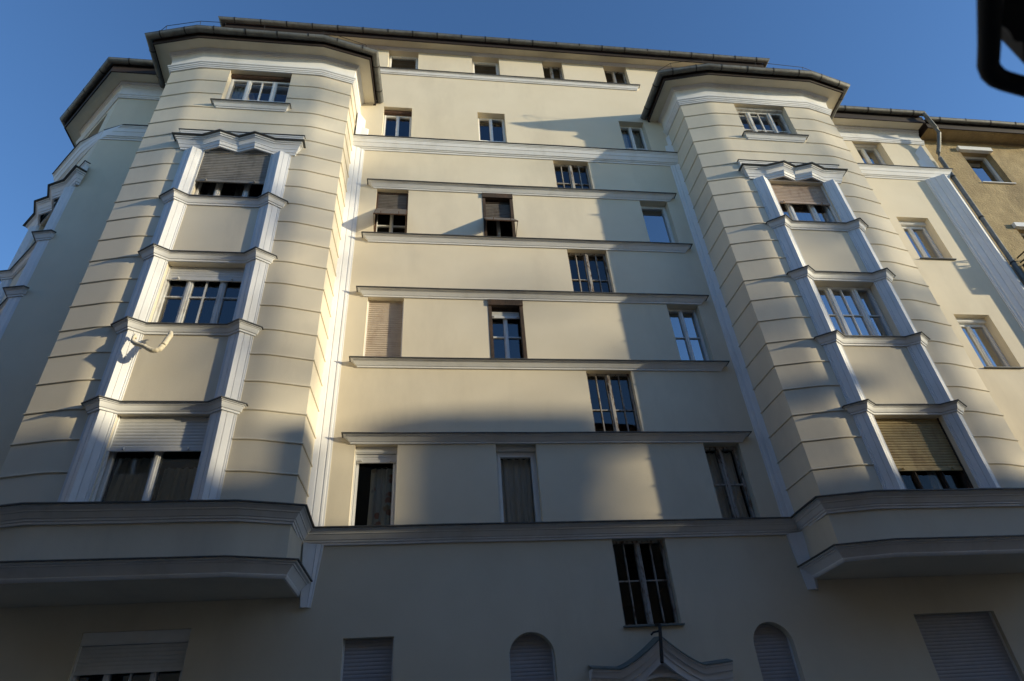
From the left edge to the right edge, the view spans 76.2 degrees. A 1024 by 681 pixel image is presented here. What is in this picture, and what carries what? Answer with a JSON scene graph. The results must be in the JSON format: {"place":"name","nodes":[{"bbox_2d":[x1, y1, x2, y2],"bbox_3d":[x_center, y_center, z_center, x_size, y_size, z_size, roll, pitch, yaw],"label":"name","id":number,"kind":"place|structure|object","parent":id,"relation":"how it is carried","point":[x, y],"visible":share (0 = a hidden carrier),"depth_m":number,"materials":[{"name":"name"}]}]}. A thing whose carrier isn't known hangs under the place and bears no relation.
{"place":"outdoors","nodes":[
{"label":"outdoors","id":0,"kind":"place"},
{"bbox_2d":[0,16,1023,680],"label":"apartment building","id":1,"kind":"structure","parent":0,"point":[478,358],"depth_m":11.97,"materials":[{"name":"beige paint"}]},
{"bbox_2d":[69,629,190,680],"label":"window","id":2,"kind":"structure","parent":1,"relation":"in","point":[107,654],"depth_m":9.12,"materials":[{"name":"white paint"}]},
{"bbox_2d":[90,416,208,501],"bbox_3d":[-5.331,1.860,9.796,1.360,1.475,0.387,1,-36,-7],"label":"window","id":3,"kind":"structure","parent":1,"relation":"in","point":[135,479],"depth_m":9.83,"materials":[{"name":"white paint"}]},
{"bbox_2d":[130,330,172,352],"bbox_3d":[-5.836,0.009,10.522,0.632,0.535,0.206,-1,-36,-5],"label":"wrapped pipe","id":4,"kind":"object","parent":1,"relation":"hanging from","point":[164,343],"visible":1,"depth_m":10.40,"materials":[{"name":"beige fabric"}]},
{"bbox_2d":[151,265,243,322],"bbox_3d":[-5.536,-0.679,11.670,1.370,1.480,0.332,1,-36,-7],"label":"window","id":5,"kind":"structure","parent":1,"relation":"in","point":[209,297],"depth_m":11.77,"materials":[{"name":"white paint"}]},
{"bbox_2d":[189,151,271,196],"bbox_3d":[-5.729,-3.237,13.452,1.380,1.455,0.465,1,-36,-7],"label":"window","id":6,"kind":"structure","parent":1,"relation":"in","point":[244,170],"depth_m":13.43,"materials":[{"name":"white paint"}]},
{"bbox_2d":[225,74,290,102],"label":"window","id":7,"kind":"structure","parent":1,"relation":"in","point":[235,93],"depth_m":15.52,"materials":[{"name":"white paint"}]},
{"bbox_2d":[340,638,393,680],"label":"window","id":8,"kind":"structure","parent":1,"relation":"in","point":[369,659],"depth_m":9.46,"materials":[{"name":"white paint"}]},
{"bbox_2d":[349,447,397,525],"bbox_3d":[-2.336,2.561,11.117,0.725,1.510,0.338,1,-36,-7],"label":"window","id":9,"kind":"structure","parent":1,"relation":"in","point":[381,510],"depth_m":11.23,"materials":[{"name":"white paint"}]},
{"bbox_2d":[363,300,403,356],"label":"window","id":10,"kind":"structure","parent":1,"relation":"in","point":[384,321],"depth_m":12.98,"materials":[{"name":"white paint"}]},
{"bbox_2d":[373,192,407,232],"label":"window","id":11,"kind":"structure","parent":1,"relation":"in","point":[391,204],"depth_m":15.01,"materials":[{"name":"white paint"}]},
{"bbox_2d":[382,110,411,136],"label":"window","id":12,"kind":"structure","parent":1,"relation":"in","point":[388,114],"depth_m":17.14,"materials":[{"name":"white paint"}]},
{"bbox_2d":[388,55,417,68],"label":"window","id":13,"kind":"structure","parent":1,"relation":"in","point":[391,58],"depth_m":18.80,"materials":[{"name":"white paint"}]},
{"bbox_2d":[472,61,498,74],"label":"window","id":14,"kind":"structure","parent":1,"relation":"in","point":[495,65],"depth_m":19.11,"materials":[{"name":"white paint"}]},
{"bbox_2d":[478,118,505,141],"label":"window","id":15,"kind":"structure","parent":1,"relation":"in","point":[497,133],"depth_m":17.47,"materials":[{"name":"white paint"}]},
{"bbox_2d":[482,193,517,236],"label":"window","id":16,"kind":"structure","parent":1,"relation":"in","point":[497,207],"depth_m":15.34,"materials":[{"name":"brown wood"}]},
{"bbox_2d":[488,299,527,357],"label":"window","id":17,"kind":"structure","parent":1,"relation":"in","point":[504,309],"depth_m":13.49,"materials":[{"name":"white paint"}]},
{"bbox_2d":[496,446,540,521],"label":"window","id":18,"kind":"structure","parent":1,"relation":"in","point":[518,493],"depth_m":11.56,"materials":[{"name":"white paint"}]},
{"bbox_2d":[509,634,555,680],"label":"window","id":19,"kind":"structure","parent":1,"relation":"in","point":[531,658],"depth_m":9.74,"materials":[{"name":"white paint"}]},
{"bbox_2d":[543,67,562,78],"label":"window","id":20,"kind":"structure","parent":1,"relation":"in","point":[551,69],"depth_m":19.34,"materials":[{"name":"white paint"}]},
{"bbox_2d":[554,164,591,188],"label":"window","id":21,"kind":"structure","parent":1,"relation":"in","point":[569,167],"depth_m":16.51,"materials":[{"name":"white paint"}]},
{"bbox_2d":[567,253,611,291],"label":"window","id":22,"kind":"structure","parent":1,"relation":"in","point":[585,256],"depth_m":14.60,"materials":[{"name":"white paint"}]},
{"bbox_2d":[586,374,640,430],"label":"window","id":23,"kind":"structure","parent":1,"relation":"in","point":[606,377],"depth_m":12.62,"materials":[{"name":"white paint"}]},
{"bbox_2d":[604,71,626,82],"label":"window","id":24,"kind":"structure","parent":1,"relation":"in","point":[611,73],"depth_m":19.61,"materials":[{"name":"white paint"}]},
{"bbox_2d":[620,126,647,149],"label":"window","id":25,"kind":"structure","parent":1,"relation":"in","point":[635,140],"depth_m":17.96,"materials":[{"name":"white paint"}]},
{"bbox_2d":[612,540,684,627],"bbox_3d":[2.140,3.905,10.554,0.971,1.385,0.250,1,-36,-7],"label":"window","id":26,"kind":"structure","parent":1,"relation":"in","point":[642,580],"depth_m":10.60,"materials":[{"name":"white paint"}]},
{"bbox_2d":[650,623,663,662],"bbox_3d":[2.190,4.460,9.663,0.173,0.662,0.667,-16,-37,15],"label":"flagpole holder","id":27,"kind":"object","parent":1,"relation":"attached to","point":[659,626],"visible":1,"depth_m":9.46,"materials":[{"name":"black metal"}]},
{"bbox_2d":[641,206,674,242],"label":"window","id":28,"kind":"structure","parent":1,"relation":"in","point":[656,219],"depth_m":15.88,"materials":[{"name":"blue glass"}]},
{"bbox_2d":[668,309,709,359],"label":"window","id":29,"kind":"structure","parent":1,"relation":"in","point":[690,342],"depth_m":13.91,"materials":[{"name":"blue glass"}]},
{"bbox_2d":[704,447,755,517],"bbox_3d":[3.914,2.682,11.967,0.708,1.510,0.267,1,-36,-7],"label":"window","id":30,"kind":"structure","parent":1,"relation":"in","point":[721,466],"depth_m":12.01,"materials":[{"name":"grey glass"}]},
{"bbox_2d":[735,107,790,133],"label":"window","id":31,"kind":"structure","parent":1,"relation":"in","point":[768,114],"depth_m":17.15,"materials":[{"name":"white paint"}]},
{"bbox_2d":[753,624,800,680],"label":"window","id":32,"kind":"structure","parent":1,"relation":"in","point":[776,659],"depth_m":10.18,"materials":[{"name":"white paint"}]},
{"bbox_2d":[771,184,839,221],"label":"window","id":33,"kind":"structure","parent":1,"relation":"in","point":[798,202],"depth_m":15.15,"materials":[{"name":"white paint"}]},
{"bbox_2d":[816,286,892,335],"bbox_3d":[6.901,-0.505,13.269,1.370,1.480,0.105,1,-36,-7],"label":"window","id":34,"kind":"structure","parent":1,"relation":"in","point":[851,311],"depth_m":13.34,"materials":[{"name":"blue glass"}]},
{"bbox_2d":[854,144,884,163],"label":"window","id":35,"kind":"structure","parent":1,"relation":"in","point":[868,153],"depth_m":18.76,"materials":[{"name":"white paint"}]},
{"bbox_2d":[875,418,973,488],"bbox_3d":[7.098,2.076,11.451,1.360,1.475,0.338,1,-36,-7],"label":"window","id":36,"kind":"structure","parent":1,"relation":"in","point":[914,445],"depth_m":11.43,"materials":[{"name":"beige plastic"}]},
{"bbox_2d":[899,221,955,260],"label":"window","id":37,"kind":"structure","parent":1,"relation":"in","point":[916,232],"depth_m":16.72,"materials":[{"name":"white paint"}]},
{"bbox_2d":[914,612,1022,680],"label":"window","id":38,"kind":"structure","parent":1,"relation":"in","point":[969,646],"depth_m":10.55,"materials":[{"name":"white paint"}]},
{"bbox_2d":[956,318,1023,368],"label":"window","id":39,"kind":"structure","parent":1,"relation":"in","point":[981,340],"depth_m":14.80,"materials":[{"name":"white paint"}]},
{"bbox_2d":[0,0,1023,282],"label":"sky","id":40,"kind":"structure","parent":0,"point":[921,55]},
{"bbox_3d":[0.913,-8.181,-1.438,27.500,14.600,11.000,1,-36,-7],"label":"street house","id":41,"kind":"object","parent":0,"visible":0},
{"bbox_2d":[976,0,1023,96],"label":"iron wall bracket","id":42,"kind":"object","parent":41,"relation":"attached to","point":[999,22],"visible":1,"depth_m":2.19,"materials":[{"name":"black metal"}]},
{"label":"ground","id":43,"kind":"structure","parent":0,"visible":0},
{"bbox_2d":[919,116,1023,284],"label":"neighbour building","id":44,"kind":"structure","parent":43,"relation":"on","point":[984,159],"depth_m":18.98,"materials":[{"name":"beige paint"}]},
{"bbox_2d":[956,146,1016,184],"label":"window","id":45,"kind":"structure","parent":44,"relation":"in","point":[986,173],"depth_m":19.16,"materials":[{"name":"white paint"}]},
{"bbox_2d":[1011,222,1023,238],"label":"window","id":46,"kind":"structure","parent":44,"relation":"in","point":[1017,225],"depth_m":17.29,"materials":[{"name":"white paint"}]}
]}

